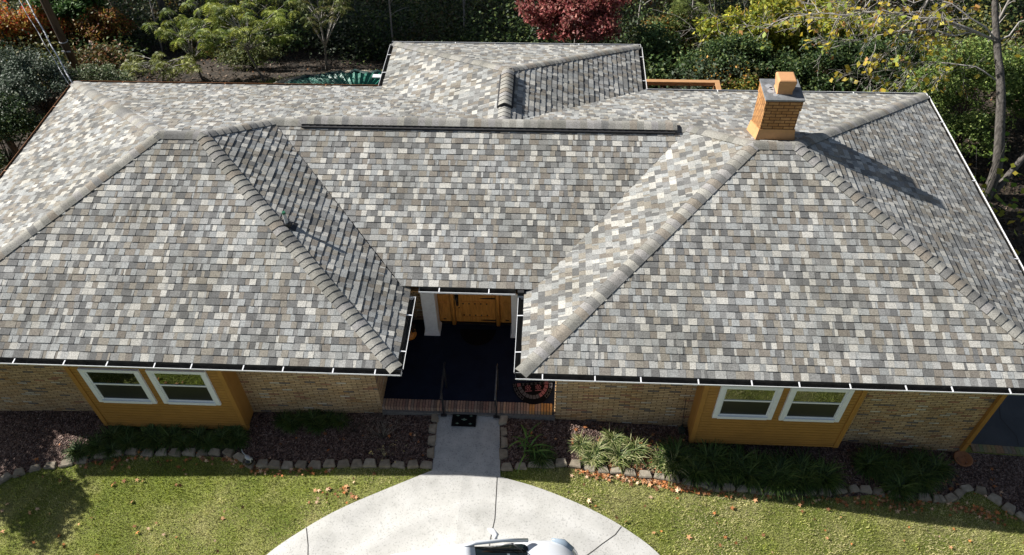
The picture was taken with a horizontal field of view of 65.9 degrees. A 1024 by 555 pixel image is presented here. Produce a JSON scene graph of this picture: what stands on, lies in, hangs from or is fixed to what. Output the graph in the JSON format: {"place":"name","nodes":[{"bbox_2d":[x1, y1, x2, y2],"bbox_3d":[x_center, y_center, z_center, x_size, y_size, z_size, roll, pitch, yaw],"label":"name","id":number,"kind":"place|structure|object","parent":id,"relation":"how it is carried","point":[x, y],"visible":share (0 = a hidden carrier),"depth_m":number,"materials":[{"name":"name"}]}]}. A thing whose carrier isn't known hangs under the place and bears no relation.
{"place":"outdoors","nodes":[
{"label":"outdoors","id":0,"kind":"place"},
{"bbox_2d":[267,470,658,554],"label":"driveway","id":1,"kind":"structure","parent":0,"point":[431,509],"depth_m":16.55,"materials":[{"name":"concrete"}]},
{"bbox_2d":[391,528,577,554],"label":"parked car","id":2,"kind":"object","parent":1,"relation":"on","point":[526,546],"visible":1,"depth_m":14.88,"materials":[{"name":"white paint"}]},
{"bbox_2d":[432,415,499,476],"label":"walkway","id":3,"kind":"structure","parent":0,"point":[471,450],"depth_m":17.72,"materials":[{"name":"concrete"}]},
{"bbox_2d":[451,414,476,426],"bbox_3d":[-1.099,3.265,18.157,0.560,0.014,0.360,2,47,3],"label":"doormat","id":4,"kind":"object","parent":3,"relation":"on","point":[466,420],"visible":1,"depth_m":18.14,"materials":[{"name":"black rubber"}]},
{"bbox_2d":[0,446,1023,554],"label":"lawn","id":5,"kind":"structure","parent":0,"point":[607,514],"depth_m":17.03,"materials":[{"name":"plant"}]},
{"bbox_2d":[0,411,436,475],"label":"mulch bed","id":6,"kind":"object","parent":5,"relation":"on","point":[23,455],"visible":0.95,"depth_m":18.19,"materials":[{"name":"brown wood"}]},
{"bbox_2d":[61,436,92,468],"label":"grass clump","id":7,"kind":"object","parent":6,"relation":"on","point":[75,450],"visible":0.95,"depth_m":18.09,"materials":[{"name":"green plant"}]},
{"bbox_2d":[79,429,111,462],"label":"grass clump","id":8,"kind":"object","parent":6,"relation":"on","point":[93,448],"visible":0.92,"depth_m":18.12,"materials":[{"name":"green plant"}]},
{"bbox_2d":[93,422,127,452],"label":"grass clump","id":9,"kind":"object","parent":6,"relation":"on","point":[112,437],"visible":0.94,"depth_m":18.32,"materials":[{"name":"green plant"}]},
{"bbox_2d":[98,439,128,462],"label":"grass clump","id":10,"kind":"object","parent":6,"relation":"on","point":[111,448],"visible":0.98,"depth_m":18.05,"materials":[{"name":"green plant"}]},
{"bbox_2d":[114,427,140,459],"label":"grass clump","id":11,"kind":"object","parent":6,"relation":"on","point":[126,441],"visible":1,"depth_m":18.17,"materials":[{"name":"green plant"}]},
{"bbox_2d":[128,425,157,455],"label":"grass clump","id":12,"kind":"object","parent":6,"relation":"on","point":[139,443],"visible":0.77,"depth_m":18.17,"materials":[{"name":"green plant"}]},
{"bbox_2d":[134,423,168,448],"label":"grass clump","id":13,"kind":"object","parent":6,"relation":"on","point":[154,428],"visible":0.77,"depth_m":18.28,"materials":[{"name":"green plant"}]},
{"bbox_2d":[139,427,170,456],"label":"grass clump","id":14,"kind":"object","parent":6,"relation":"on","point":[157,446],"visible":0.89,"depth_m":18.11,"materials":[{"name":"green plant"}]},
{"bbox_2d":[155,423,191,458],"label":"grass clump","id":15,"kind":"object","parent":6,"relation":"on","point":[171,434],"visible":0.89,"depth_m":18.18,"materials":[{"name":"green plant"}]},
{"bbox_2d":[168,430,195,457],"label":"grass clump","id":16,"kind":"object","parent":6,"relation":"on","point":[181,446],"visible":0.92,"depth_m":18.09,"materials":[{"name":"green plant"}]},
{"bbox_2d":[184,424,216,451],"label":"grass clump","id":17,"kind":"object","parent":6,"relation":"on","point":[200,432],"visible":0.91,"depth_m":18.16,"materials":[{"name":"green plant"}]},
{"bbox_2d":[196,429,219,453],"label":"grass clump","id":18,"kind":"object","parent":6,"relation":"on","point":[207,446],"visible":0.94,"depth_m":18.04,"materials":[{"name":"green plant"}]},
{"bbox_2d":[208,423,236,450],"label":"grass clump","id":19,"kind":"object","parent":6,"relation":"on","point":[219,441],"visible":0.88,"depth_m":18.08,"materials":[{"name":"green plant"}]},
{"bbox_2d":[216,423,251,448],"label":"grass clump","id":20,"kind":"object","parent":6,"relation":"on","point":[234,427],"visible":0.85,"depth_m":18.16,"materials":[{"name":"green plant"}]},
{"bbox_2d":[222,425,251,451],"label":"grass clump","id":21,"kind":"object","parent":6,"relation":"on","point":[234,443],"visible":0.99,"depth_m":18.04,"materials":[{"name":"green plant"}]},
{"bbox_2d":[270,410,293,431],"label":"grass clump","id":22,"kind":"object","parent":6,"relation":"on","point":[278,418],"visible":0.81,"depth_m":18.38,"materials":[{"name":"green plant"}]},
{"bbox_2d":[280,413,303,435],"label":"grass clump","id":23,"kind":"object","parent":6,"relation":"on","point":[289,427],"visible":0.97,"depth_m":18.25,"materials":[{"name":"green plant"}]},
{"bbox_2d":[299,409,323,434],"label":"grass clump","id":24,"kind":"object","parent":6,"relation":"on","point":[307,418],"visible":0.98,"depth_m":18.29,"materials":[{"name":"green plant"}]},
{"bbox_2d":[307,415,329,436],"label":"grass clump","id":25,"kind":"object","parent":6,"relation":"on","point":[315,427],"visible":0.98,"depth_m":18.18,"materials":[{"name":"green plant"}]},
{"bbox_2d":[329,412,352,430],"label":"grass clump","id":26,"kind":"object","parent":6,"relation":"on","point":[340,422],"visible":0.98,"depth_m":18.25,"materials":[{"name":"green plant"}]},
{"bbox_2d":[0,411,1023,512],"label":"mulch chips","id":27,"kind":"object","parent":5,"relation":"on","point":[838,453],"visible":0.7,"depth_m":18.10,"materials":[{"name":"wood"}]},
{"bbox_2d":[0,425,1023,554],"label":"fallen leaves","id":28,"kind":"object","parent":5,"relation":"on","point":[651,481],"visible":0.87,"depth_m":17.37,"materials":[{"name":"brown plant"}]},
{"bbox_2d":[500,418,1023,512],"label":"mulch bed","id":29,"kind":"object","parent":5,"relation":"on","point":[984,480],"visible":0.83,"depth_m":18.06,"materials":[{"name":"brown soil"}]},
{"bbox_2d":[508,423,558,472],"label":"lily plant","id":30,"kind":"object","parent":29,"relation":"on","point":[540,455],"visible":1,"depth_m":17.52,"materials":[{"name":"green plant"}]},
{"bbox_2d":[566,430,596,458],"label":"grass clump","id":31,"kind":"object","parent":29,"relation":"on","point":[580,441],"visible":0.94,"depth_m":17.74,"materials":[{"name":"green plant"}]},
{"bbox_2d":[577,443,608,473],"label":"grass clump","id":32,"kind":"object","parent":29,"relation":"on","point":[587,458],"visible":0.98,"depth_m":17.46,"materials":[{"name":"green plant"}]},
{"bbox_2d":[578,435,613,466],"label":"grass clump","id":33,"kind":"object","parent":29,"relation":"on","point":[600,448],"visible":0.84,"depth_m":17.61,"materials":[{"name":"green plant"}]},
{"bbox_2d":[598,424,629,450],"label":"grass clump","id":34,"kind":"object","parent":29,"relation":"on","point":[609,436],"visible":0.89,"depth_m":17.85,"materials":[{"name":"green plant"}]},
{"bbox_2d":[601,437,639,477],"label":"grass clump","id":35,"kind":"object","parent":29,"relation":"on","point":[616,452],"visible":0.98,"depth_m":17.52,"materials":[{"name":"green plant"}]},
{"bbox_2d":[618,429,654,474],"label":"grass clump","id":36,"kind":"object","parent":29,"relation":"on","point":[640,451],"visible":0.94,"depth_m":17.62,"materials":[{"name":"green plant"}]},
{"bbox_2d":[642,447,681,478],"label":"grass clump","id":37,"kind":"object","parent":29,"relation":"on","point":[655,462],"visible":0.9,"depth_m":17.46,"materials":[{"name":"green plant"}]},
{"bbox_2d":[655,448,689,487],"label":"grass clump","id":38,"kind":"object","parent":29,"relation":"on","point":[674,474],"visible":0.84,"depth_m":17.33,"materials":[{"name":"green plant"}]},
{"bbox_2d":[651,434,699,476],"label":"grass clump","id":39,"kind":"object","parent":29,"relation":"on","point":[671,446],"visible":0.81,"depth_m":17.55,"materials":[{"name":"green plant"}]},
{"bbox_2d":[672,444,708,479],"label":"grass clump","id":40,"kind":"object","parent":29,"relation":"on","point":[692,457],"visible":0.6,"depth_m":17.50,"materials":[{"name":"green plant"}]},
{"bbox_2d":[676,451,717,490],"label":"grass clump","id":41,"kind":"object","parent":29,"relation":"on","point":[697,476],"visible":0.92,"depth_m":17.25,"materials":[{"name":"green plant"}]},
{"bbox_2d":[688,438,733,480],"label":"grass clump","id":42,"kind":"object","parent":29,"relation":"on","point":[709,452],"visible":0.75,"depth_m":17.56,"materials":[{"name":"green plant"}]},
{"bbox_2d":[701,450,740,492],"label":"grass clump","id":43,"kind":"object","parent":29,"relation":"on","point":[716,480],"visible":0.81,"depth_m":17.28,"materials":[{"name":"green plant"}]},
{"bbox_2d":[709,448,754,493],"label":"grass clump","id":44,"kind":"object","parent":29,"relation":"on","point":[732,478],"visible":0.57,"depth_m":17.33,"materials":[{"name":"green plant"}]},
{"bbox_2d":[716,443,762,482],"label":"grass clump","id":45,"kind":"object","parent":29,"relation":"on","point":[744,456],"visible":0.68,"depth_m":17.52,"materials":[{"name":"green plant"}]},
{"bbox_2d":[728,448,779,498],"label":"grass clump","id":46,"kind":"object","parent":29,"relation":"on","point":[751,480],"visible":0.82,"depth_m":17.28,"materials":[{"name":"green plant"}]},
{"bbox_2d":[745,447,775,480],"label":"grass clump","id":47,"kind":"object","parent":29,"relation":"on","point":[760,455],"visible":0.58,"depth_m":17.61,"materials":[{"name":"green plant"}]},
{"bbox_2d":[752,458,790,500],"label":"grass clump","id":48,"kind":"object","parent":29,"relation":"on","point":[765,484],"visible":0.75,"depth_m":17.22,"materials":[{"name":"green plant"}]},
{"bbox_2d":[756,452,808,502],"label":"grass clump","id":49,"kind":"object","parent":29,"relation":"on","point":[790,488],"visible":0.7,"depth_m":17.24,"materials":[{"name":"green plant"}]},
{"bbox_2d":[762,445,802,486],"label":"grass clump","id":50,"kind":"object","parent":29,"relation":"on","point":[787,459],"visible":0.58,"depth_m":17.54,"materials":[{"name":"green plant"}]},
{"bbox_2d":[779,446,829,491],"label":"grass clump","id":51,"kind":"object","parent":29,"relation":"on","point":[802,459],"visible":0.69,"depth_m":17.53,"materials":[{"name":"green plant"}]},
{"bbox_2d":[786,459,823,506],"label":"grass clump","id":52,"kind":"object","parent":29,"relation":"on","point":[803,485],"visible":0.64,"depth_m":17.26,"materials":[{"name":"green plant"}]},
{"bbox_2d":[797,452,852,502],"bbox_3d":[6.875,4.402,17.531,1.329,0.572,1.305,12,48,12],"label":"grass clump","id":53,"kind":"object","parent":29,"relation":"on","point":[825,482],"visible":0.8,"depth_m":17.43,"materials":[{"name":"green plant"}]},
{"bbox_2d":[846,446,887,485],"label":"grass clump","id":54,"kind":"object","parent":29,"relation":"on","point":[861,462],"visible":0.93,"depth_m":17.83,"materials":[{"name":"green plant"}]},
{"bbox_2d":[857,441,902,482],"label":"grass clump","id":55,"kind":"object","parent":29,"relation":"on","point":[879,451],"visible":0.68,"depth_m":17.95,"materials":[{"name":"green plant"}]},
{"bbox_2d":[867,454,907,491],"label":"grass clump","id":56,"kind":"object","parent":29,"relation":"on","point":[896,471],"visible":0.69,"depth_m":17.77,"materials":[{"name":"green plant"}]},
{"bbox_2d":[881,449,917,479],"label":"grass clump","id":57,"kind":"object","parent":29,"relation":"on","point":[894,459],"visible":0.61,"depth_m":17.97,"materials":[{"name":"green plant"}]},
{"bbox_2d":[876,462,924,512],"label":"grass clump","id":58,"kind":"object","parent":29,"relation":"on","point":[905,493],"visible":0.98,"depth_m":17.46,"materials":[{"name":"green plant"}]},
{"bbox_2d":[896,454,933,496],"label":"grass clump","id":59,"kind":"object","parent":29,"relation":"on","point":[918,475],"visible":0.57,"depth_m":17.82,"materials":[{"name":"green plant"}]},
{"bbox_2d":[900,446,938,475],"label":"grass clump","id":60,"kind":"object","parent":29,"relation":"on","point":[916,453],"visible":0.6,"depth_m":18.13,"materials":[{"name":"green plant"}]},
{"bbox_2d":[905,455,948,503],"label":"grass clump","id":61,"kind":"object","parent":29,"relation":"on","point":[925,485],"visible":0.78,"depth_m":17.69,"materials":[{"name":"green plant"}]},
{"bbox_2d":[913,446,961,490],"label":"grass clump","id":62,"kind":"object","parent":29,"relation":"on","point":[944,467],"visible":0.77,"depth_m":17.98,"materials":[{"name":"green plant"}]},
{"bbox_2d":[954,450,972,466],"bbox_3d":[10.460,4.218,18.339,0.420,0.095,0.420,1,47,2],"label":"splash pot","id":63,"kind":"object","parent":29,"relation":"on","point":[959,454],"visible":0.99,"depth_m":18.35,"materials":[{"name":"ceramic"}]},
{"bbox_2d":[970,444,1023,455],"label":"brick border","id":64,"kind":"object","parent":5,"relation":"on","point":[997,449],"visible":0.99,"depth_m":18.60,"materials":[{"name":"brick"}]},
{"bbox_2d":[0,0,1023,266],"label":"woodland ground","id":65,"kind":"structure","parent":0,"point":[980,164],"depth_m":29.87,"materials":[{"name":"brown plant"}]},
{"bbox_2d":[0,90,43,168],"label":"shrub","id":66,"kind":"object","parent":65,"relation":"on","point":[17,121],"visible":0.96,"depth_m":24.82,"materials":[{"name":"green plant"}]},
{"bbox_2d":[0,0,72,58],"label":"maple tree","id":67,"kind":"object","parent":65,"relation":"on","point":[13,22],"visible":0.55,"depth_m":31.71,"materials":[{"name":"orange plant"}]},
{"bbox_2d":[0,44,85,111],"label":"shrub","id":68,"kind":"object","parent":65,"relation":"on","point":[21,68],"visible":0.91,"depth_m":26.59,"materials":[{"name":"green plant"}]},
{"bbox_2d":[40,0,80,71],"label":"utility pole","id":69,"kind":"object","parent":65,"relation":"on","point":[59,33],"visible":0.8,"depth_m":27.88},
{"bbox_2d":[23,0,111,29],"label":"broadleaf tree","id":70,"kind":"object","parent":65,"relation":"on","point":[60,8],"visible":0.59,"depth_m":31.89,"materials":[{"name":"orange plant"}]},
{"bbox_2d":[65,1,137,49],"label":"maple tree","id":71,"kind":"object","parent":65,"relation":"on","point":[93,24],"visible":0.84,"depth_m":32.07,"materials":[{"name":"orange plant"}]},
{"bbox_2d":[70,62,137,80],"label":"shrub","id":72,"kind":"object","parent":65,"relation":"on","point":[108,73],"visible":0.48,"depth_m":27.39,"materials":[{"name":"green plant"}]},
{"bbox_2d":[118,51,205,81],"bbox_3d":[-12.875,-7.641,29.129,3.247,1.215,1.792,1,47,2],"label":"shrub","id":73,"kind":"object","parent":65,"relation":"on","point":[178,67],"visible":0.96,"depth_m":28.88,"materials":[{"name":"green plant"}]},
{"bbox_2d":[140,2,230,79],"bbox_3d":[-11.584,-8.505,29.112,3.051,2.470,2.456,1,47,2],"label":"mimosa tree","id":74,"kind":"object","parent":65,"relation":"on","point":[187,29],"visible":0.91,"depth_m":28.54,"materials":[{"name":"green plant"}]},
{"bbox_2d":[180,0,284,58],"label":"mimosa tree","id":75,"kind":"object","parent":65,"relation":"on","point":[231,3],"visible":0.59,"depth_m":29.93,"materials":[{"name":"plant"}]},
{"bbox_2d":[211,40,284,71],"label":"shrub","id":76,"kind":"object","parent":65,"relation":"on","point":[260,53],"visible":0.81,"depth_m":30.91,"materials":[{"name":"green plant"}]},
{"bbox_2d":[195,0,305,82],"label":"mimosa tree","id":77,"kind":"object","parent":65,"relation":"on","point":[277,19],"visible":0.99,"depth_m":28.29,"materials":[{"name":"green plant"}]},
{"bbox_2d":[294,0,353,70],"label":"mimosa tree","id":78,"kind":"object","parent":65,"relation":"on","point":[321,20],"visible":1,"depth_m":29.46,"materials":[{"name":"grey plant"}]},
{"bbox_2d":[274,69,381,84],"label":"covered pool","id":79,"kind":"structure","parent":65,"relation":"on","point":[362,77],"depth_m":28.94,"materials":[{"name":"green plastic"}]},
{"bbox_2d":[0,41,1023,451],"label":"brick house","id":80,"kind":"structure","parent":65,"relation":"on","point":[602,233],"depth_m":17.72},
{"bbox_2d":[77,367,157,403],"bbox_3d":[-8.599,2.372,17.263,1.320,1.220,0.077,1,47,2],"label":"window","id":81,"kind":"structure","parent":80,"relation":"in","point":[109,385],"depth_m":17.25,"materials":[{"name":"glass"}]},
{"bbox_2d":[145,369,220,405],"bbox_3d":[-7.126,2.392,17.181,1.290,1.230,0.077,1,47,2],"label":"window","id":82,"kind":"structure","parent":80,"relation":"in","point":[179,387],"depth_m":17.17,"materials":[{"name":"glass"}]},
{"bbox_2d":[437,294,511,325],"bbox_3d":[-0.902,0.542,19.285,2.020,1.834,0.149,1,47,2],"label":"door","id":83,"kind":"structure","parent":80,"relation":"in","point":[473,309],"depth_m":19.56,"materials":[{"name":"brown wood"}]},
{"bbox_2d":[512,381,552,403],"bbox_3d":[0.508,2.700,18.457,0.960,0.014,0.619,-4,47,-2],"label":"half round doormat","id":84,"kind":"object","parent":80,"relation":"on","point":[534,392],"visible":1,"depth_m":18.49,"materials":[{"name":"black rubber"}]},
{"bbox_2d":[712,386,783,419],"bbox_3d":[4.933,2.625,16.592,1.260,1.165,0.077,1,47,2],"label":"window","id":85,"kind":"structure","parent":80,"relation":"in","point":[732,402],"depth_m":16.61,"materials":[{"name":"white glass"}]},
{"bbox_2d":[778,388,854,422],"bbox_3d":[6.351,2.662,16.533,1.270,1.180,0.077,1,47,2],"label":"window","id":86,"kind":"structure","parent":80,"relation":"in","point":[801,405],"depth_m":16.55,"materials":[{"name":"white glass"}]},
{"bbox_2d":[0,0,1023,113],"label":"woodland undergrowth","id":87,"kind":"object","parent":65,"relation":"on","point":[422,21],"visible":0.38,"depth_m":33.27,"materials":[{"name":"green plant"}]},
{"bbox_2d":[514,0,631,43],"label":"red dogwood","id":88,"kind":"object","parent":65,"relation":"on","point":[596,20],"visible":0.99,"depth_m":29.11,"materials":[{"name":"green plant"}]},
{"bbox_2d":[632,20,681,68],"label":"shrub","id":89,"kind":"object","parent":65,"relation":"on","point":[650,38],"visible":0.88,"depth_m":29.67,"materials":[{"name":"green plant"}]},
{"bbox_2d":[633,7,701,58],"bbox_3d":[6.268,-9.708,31.861,3.041,2.448,2.144,1,47,2],"label":"shrub","id":90,"kind":"object","parent":65,"relation":"on","point":[676,27],"visible":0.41,"depth_m":31.18,"materials":[{"name":"green plant"}]},
{"bbox_2d":[646,79,721,89],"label":"wooden deck","id":91,"kind":"structure","parent":65,"relation":"on","point":[678,82],"depth_m":26.54,"materials":[{"name":"brown wood"}]},
{"bbox_2d":[666,0,719,36],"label":"mimosa tree","id":92,"kind":"object","parent":65,"relation":"on","point":[682,8],"visible":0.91,"depth_m":30.67,"materials":[{"name":"green plant"}]},
{"bbox_2d":[693,49,753,89],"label":"shrub","id":93,"kind":"object","parent":65,"relation":"on","point":[723,76],"visible":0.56,"depth_m":27.68,"materials":[{"name":"green plant"}]},
{"bbox_2d":[675,31,773,81],"bbox_3d":[7.711,-7.762,28.445,3.748,1.949,3.029,1,47,2],"label":"shrub","id":94,"kind":"object","parent":65,"relation":"on","point":[744,45],"visible":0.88,"depth_m":27.96,"materials":[{"name":"green plant"}]},
{"bbox_2d":[652,1,815,49],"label":"tree","id":95,"kind":"object","parent":65,"relation":"on","point":[717,23],"visible":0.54,"depth_m":29.15,"materials":[{"name":"green plant"}]},
{"bbox_2d":[721,74,758,89],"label":"shrub","id":96,"kind":"object","parent":65,"relation":"on","point":[749,84],"visible":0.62,"depth_m":27.23,"materials":[{"name":"green plant"}]},
{"bbox_2d":[746,9,774,53],"bbox_3d":[9.110,-8.647,29.521,1.574,2.872,1.582,1,47,2],"label":"yellow green tree","id":97,"kind":"object","parent":65,"relation":"on","point":[757,21],"visible":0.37,"depth_m":28.61,"materials":[{"name":"grey plant"}]},
{"bbox_2d":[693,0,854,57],"bbox_3d":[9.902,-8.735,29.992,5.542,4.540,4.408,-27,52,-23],"label":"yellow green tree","id":98,"kind":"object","parent":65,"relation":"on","point":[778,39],"visible":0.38,"depth_m":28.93,"materials":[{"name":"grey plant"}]},
{"bbox_2d":[764,33,872,90],"bbox_3d":[10.862,-7.407,27.828,3.868,2.148,2.839,20,50,18],"label":"shrub","id":99,"kind":"object","parent":65,"relation":"on","point":[802,69],"visible":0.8,"depth_m":27.40,"materials":[{"name":"green plant"}]},
{"bbox_2d":[825,8,912,67],"bbox_3d":[13.277,-8.662,29.592,3.640,2.693,2.518,1,47,2],"label":"shrub","id":100,"kind":"object","parent":65,"relation":"on","point":[878,31],"visible":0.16,"depth_m":28.98,"materials":[{"name":"green plant"}]},
{"bbox_2d":[737,0,1023,201],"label":"redbud tree","id":101,"kind":"object","parent":65,"relation":"on","point":[997,184],"visible":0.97,"depth_m":23.31,"materials":[{"name":"yellow plant"}]},
{"bbox_2d":[833,35,930,92],"bbox_3d":[13.013,-7.534,27.850,3.454,2.294,2.804,1,47,2],"label":"shrub","id":102,"kind":"object","parent":65,"relation":"on","point":[867,51],"visible":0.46,"depth_m":27.19,"materials":[{"name":"green plant"}]},
{"bbox_2d":[901,33,1023,131],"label":"shrub","id":103,"kind":"object","parent":65,"relation":"on","point":[1014,74],"visible":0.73,"depth_m":24.88,"materials":[{"name":"green plant"}]},
{"bbox_2d":[936,106,1010,157],"bbox_3d":[14.006,-4.498,24.760,2.813,1.738,2.174,1,47,2],"label":"shrub","id":104,"kind":"object","parent":65,"relation":"on","point":[972,125],"visible":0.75,"depth_m":24.44,"materials":[{"name":"green plant"}]},
{"bbox_2d":[963,131,1023,254],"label":"sapling","id":105,"kind":"object","parent":65,"relation":"on","point":[1012,205],"visible":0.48,"depth_m":23.23,"materials":[{"name":"green plant"}]},
{"bbox_2d":[969,395,1023,446],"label":"porch floor","id":106,"kind":"structure","parent":0,"point":[995,430],"depth_m":19.08,"materials":[{"name":"concrete"}]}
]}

